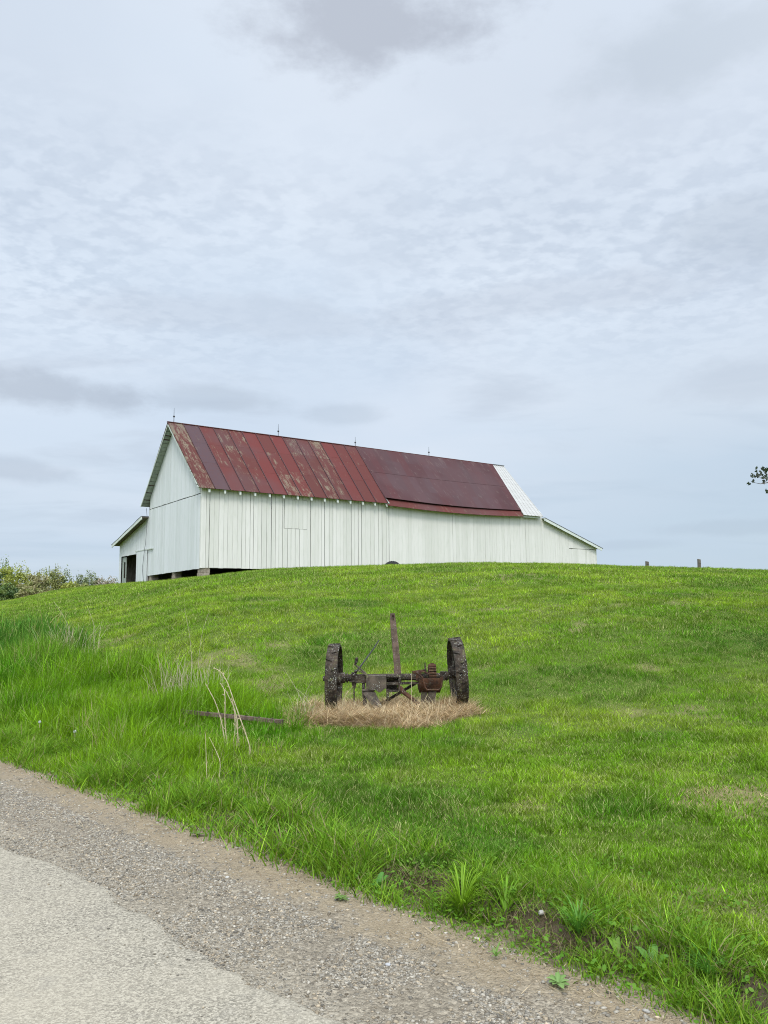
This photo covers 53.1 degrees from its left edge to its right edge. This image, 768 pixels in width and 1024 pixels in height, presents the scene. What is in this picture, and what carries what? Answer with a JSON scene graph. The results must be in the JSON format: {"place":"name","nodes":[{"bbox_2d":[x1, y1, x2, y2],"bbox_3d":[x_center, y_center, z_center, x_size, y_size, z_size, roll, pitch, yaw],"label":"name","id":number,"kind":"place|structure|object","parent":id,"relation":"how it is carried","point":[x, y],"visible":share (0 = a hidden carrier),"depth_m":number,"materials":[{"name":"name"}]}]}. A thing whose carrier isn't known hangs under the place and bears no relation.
{"place":"outdoors","nodes":[
{"label":"outdoors","id":0,"kind":"place"},
{"bbox_2d":[0,846,341,1023],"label":"road","id":1,"kind":"structure","parent":0,"point":[48,975],"depth_m":3.39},
{"bbox_2d":[0,752,765,1023],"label":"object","id":2,"kind":"object","parent":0,"point":[505,922],"depth_m":3.81,"materials":[{"name":"plant"}]},
{"bbox_2d":[0,564,767,1023],"bbox_3d":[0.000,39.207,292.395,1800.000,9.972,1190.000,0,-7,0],"label":"ground","id":3,"kind":"structure","parent":0,"point":[344,1008],"depth_m":4.81,"materials":[{"name":"green plant"}]},
{"bbox_2d":[0,554,13,586],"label":"deciduous tree","id":4,"kind":"object","parent":3,"relation":"on","point":[1,575],"visible":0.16,"depth_m":117.55,"materials":[{"name":"green plant"}]},
{"bbox_2d":[0,582,19,600],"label":"deciduous tree","id":5,"kind":"object","parent":3,"relation":"on","point":[7,592],"visible":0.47,"depth_m":98.70,"materials":[{"name":"green plant"}]},
{"bbox_2d":[0,560,34,591],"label":"deciduous tree","id":6,"kind":"object","parent":3,"relation":"on","point":[17,577],"visible":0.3,"depth_m":111.06,"materials":[{"name":"green plant"}]},
{"bbox_2d":[14,583,41,597],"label":"deciduous tree","id":7,"kind":"object","parent":3,"relation":"on","point":[28,590],"visible":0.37,"depth_m":95.72,"materials":[{"name":"green plant"}]},
{"bbox_2d":[27,570,51,591],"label":"deciduous tree","id":8,"kind":"object","parent":3,"relation":"on","point":[37,580],"visible":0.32,"depth_m":107.50,"materials":[{"name":"green plant"}]},
{"bbox_2d":[36,566,51,589],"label":"deciduous tree","id":9,"kind":"object","parent":3,"relation":"on","point":[49,571],"visible":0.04,"depth_m":121.48,"materials":[{"name":"green plant"}]},
{"bbox_2d":[46,563,64,590],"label":"deciduous tree","id":10,"kind":"object","parent":3,"relation":"on","point":[57,584],"visible":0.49,"depth_m":111.42,"materials":[{"name":"green plant"}]},
{"bbox_2d":[61,564,73,584],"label":"deciduous tree","id":11,"kind":"object","parent":3,"relation":"on","point":[65,575],"visible":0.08,"depth_m":115.34,"materials":[{"name":"green plant"}]},
{"bbox_2d":[61,581,78,588],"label":"deciduous tree","id":12,"kind":"object","parent":3,"relation":"on","point":[68,585],"visible":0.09,"depth_m":99.02,"materials":[{"name":"green plant"}]},
{"bbox_2d":[31,602,109,652],"bbox_3d":[-6.831,2.591,16.757,1.554,1.265,1.295,6,-9,-40],"label":"dry grass tuft","id":13,"kind":"object","parent":3,"relation":"on","point":[68,632],"visible":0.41,"depth_m":16.76,"materials":[{"name":"beige plant"}]},
{"bbox_2d":[73,574,87,584],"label":"deciduous tree","id":14,"kind":"object","parent":3,"relation":"on","point":[80,581],"visible":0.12,"depth_m":113.60,"materials":[{"name":"green plant"}]},
{"bbox_2d":[79,570,101,585],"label":"deciduous tree","id":15,"kind":"object","parent":3,"relation":"on","point":[91,580],"visible":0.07,"depth_m":119.17,"materials":[{"name":"green plant"}]},
{"bbox_2d":[92,575,107,584],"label":"deciduous tree","id":16,"kind":"object","parent":3,"relation":"on","point":[95,582],"visible":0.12,"depth_m":111.61,"materials":[{"name":"green plant"}]},
{"bbox_2d":[106,576,118,583],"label":"deciduous tree","id":17,"kind":"object","parent":3,"relation":"on","point":[108,581],"visible":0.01,"depth_m":114.40,"materials":[{"name":"green plant"}]},
{"bbox_2d":[0,606,339,836],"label":"tall grass","id":18,"kind":"structure","parent":3,"relation":"on","point":[41,679],"depth_m":10.18,"materials":[{"name":"green plant"}]},
{"bbox_2d":[142,608,229,694],"bbox_3d":[-3.035,2.229,12.070,1.367,1.430,1.242,5,-9,-36],"label":"dry grass tuft","id":19,"kind":"object","parent":3,"relation":"on","point":[184,672],"visible":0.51,"depth_m":11.95,"materials":[{"name":"beige plant"}]},
{"bbox_2d":[205,733,220,777],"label":"dead weed","id":20,"kind":"object","parent":3,"relation":"on","point":[206,757],"visible":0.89,"depth_m":7.12,"materials":[{"name":"beige plant"}]},
{"bbox_2d":[205,668,250,753],"bbox_3d":[-1.642,2.150,8.236,0.459,0.952,0.371,-7,-10,45],"label":"dead weed","id":21,"kind":"object","parent":3,"relation":"on","point":[235,718],"visible":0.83,"depth_m":8.28,"materials":[{"name":"beige plant"}]},
{"bbox_2d":[180,709,283,723],"bbox_3d":[-1.988,2.630,9.905,1.527,0.114,0.060,-3,-8,21],"label":"drilled bar","id":22,"kind":"object","parent":3,"relation":"on","point":[242,717],"visible":0.87,"depth_m":9.86,"materials":[{"name":"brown wood"}]},
{"bbox_2d":[284,669,326,719],"bbox_3d":[-1.041,2.467,10.385,0.503,0.746,0.437,-4,-8,28],"label":"dry grass tuft","id":23,"kind":"object","parent":3,"relation":"on","point":[306,699],"visible":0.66,"depth_m":10.34,"materials":[{"name":"beige plant"}]},
{"bbox_2d":[335,894,348,900],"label":"dirt weed","id":24,"kind":"object","parent":3,"relation":"on","point":[340,897],"visible":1,"depth_m":4.25,"materials":[{"name":"green plant"}]},
{"bbox_2d":[335,691,367,710],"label":"dry grass tuft","id":25,"kind":"object","parent":3,"relation":"on","point":[346,702],"visible":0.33,"depth_m":10.48,"materials":[{"name":"beige plant"}]},
{"bbox_2d":[0,761,704,1023],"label":"gravel","id":26,"kind":"structure","parent":3,"relation":"on","point":[473,993],"depth_m":3.97,"materials":[{"name":"grey gravel"}]},
{"bbox_2d":[111,416,602,582],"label":"barn","id":27,"kind":"structure","parent":3,"relation":"on","point":[215,500],"depth_m":49.89,"materials":[{"name":"wood"}]},
{"bbox_2d":[122,557,126,582],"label":"inner door","id":28,"kind":"structure","parent":27,"relation":"in","point":[125,558],"depth_m":54.94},
{"bbox_2d":[136,550,146,581],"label":"sliding door","id":29,"kind":"structure","parent":27,"relation":"in","point":[140,576],"depth_m":51.28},
{"bbox_2d":[284,499,306,528],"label":"hatch door","id":30,"kind":"structure","parent":27,"relation":"in","point":[295,511],"depth_m":46.74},
{"bbox_2d":[248,684,492,729],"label":"dry grass","id":31,"kind":"structure","parent":3,"relation":"on","point":[399,707],"depth_m":10.14,"materials":[{"name":"plant"}]},
{"bbox_2d":[372,872,388,888],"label":"clover plant","id":32,"kind":"object","parent":3,"relation":"on","point":[380,876],"visible":0.59,"depth_m":4.45,"materials":[{"name":"green plant"}]},
{"bbox_2d":[0,561,767,981],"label":"lawn grass","id":33,"kind":"structure","parent":3,"relation":"on","point":[402,755],"depth_m":9.73,"materials":[{"name":"green plant"}]},
{"bbox_2d":[385,561,399,564],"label":"tractor tyre","id":34,"kind":"object","parent":3,"relation":"on","point":[393,562],"visible":0.1,"depth_m":46.01,"materials":[{"name":"rubber"}]},
{"bbox_2d":[323,613,468,708],"bbox_3d":[0.159,2.168,10.966,2.048,1.434,1.009,0,-7,-1],"label":"farm implement","id":35,"kind":"object","parent":3,"relation":"on","point":[429,682],"visible":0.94,"depth_m":10.79,"materials":[{"name":"brown metal"}]},
{"bbox_2d":[410,673,450,713],"bbox_3d":[0.640,2.564,10.544,0.572,0.682,0.479,0,-7,0],"label":"dry grass tuft","id":36,"kind":"object","parent":3,"relation":"on","point":[425,700],"visible":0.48,"depth_m":10.53,"materials":[{"name":"beige plant"}]},
{"bbox_2d":[432,860,498,910],"bbox_3d":[0.419,2.002,4.077,0.380,0.249,0.404,0,-7,0],"label":"grass clump","id":37,"kind":"object","parent":3,"relation":"on","point":[464,900],"visible":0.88,"depth_m":4.07,"materials":[{"name":"green plant"}]},
{"bbox_2d":[488,942,501,955],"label":"dirt weed","id":38,"kind":"object","parent":3,"relation":"on","point":[494,952],"visible":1,"depth_m":3.53,"materials":[{"name":"green plant"}]},
{"bbox_2d":[489,875,528,914],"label":"grass clump","id":39,"kind":"object","parent":3,"relation":"on","point":[504,905],"visible":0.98,"depth_m":4.05,"materials":[{"name":"green plant"}]},
{"bbox_2d":[546,972,569,988],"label":"rosette weed","id":40,"kind":"object","parent":3,"relation":"on","point":[559,979],"visible":1,"depth_m":3.29,"materials":[{"name":"green plant"}]},
{"bbox_2d":[556,896,599,933],"bbox_3d":[0.938,1.954,3.702,0.225,0.150,0.218,0,-7,0],"label":"grass clump","id":41,"kind":"object","parent":3,"relation":"on","point":[576,924],"visible":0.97,"depth_m":3.69,"materials":[{"name":"green plant"}]},
{"bbox_2d":[605,931,625,958],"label":"dock plant","id":42,"kind":"object","parent":3,"relation":"on","point":[611,941],"visible":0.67,"depth_m":3.60,"materials":[{"name":"green plant"}]},
{"bbox_2d":[634,944,668,969],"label":"dock plant","id":43,"kind":"object","parent":3,"relation":"on","point":[641,950],"visible":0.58,"depth_m":3.49,"materials":[{"name":"green plant"}]},
{"bbox_2d":[697,559,700,567],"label":"fence post","id":44,"kind":"object","parent":3,"relation":"on","point":[698,563],"visible":0.51,"depth_m":48.89,"materials":[{"name":"wood"}]},
{"bbox_2d":[682,938,731,978],"bbox_3d":[1.385,1.947,3.313,0.210,0.152,0.202,3,-8,-22],"label":"grass clump","id":45,"kind":"object","parent":3,"relation":"on","point":[707,963],"visible":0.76,"depth_m":3.31,"materials":[{"name":"green plant"}]},
{"bbox_2d":[747,466,767,493],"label":"deciduous tree","id":46,"kind":"object","parent":3,"relation":"on","point":[763,469],"visible":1,"depth_m":14.47,"materials":[{"name":"green plant"}]},
{"bbox_2d":[0,709,767,1023],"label":"verge grass","id":47,"kind":"structure","parent":0,"point":[327,846],"depth_m":4.33,"materials":[{"name":"green plant"}]},
{"bbox_2d":[0,0,767,586],"label":"sky","id":48,"kind":"structure","parent":0,"point":[529,238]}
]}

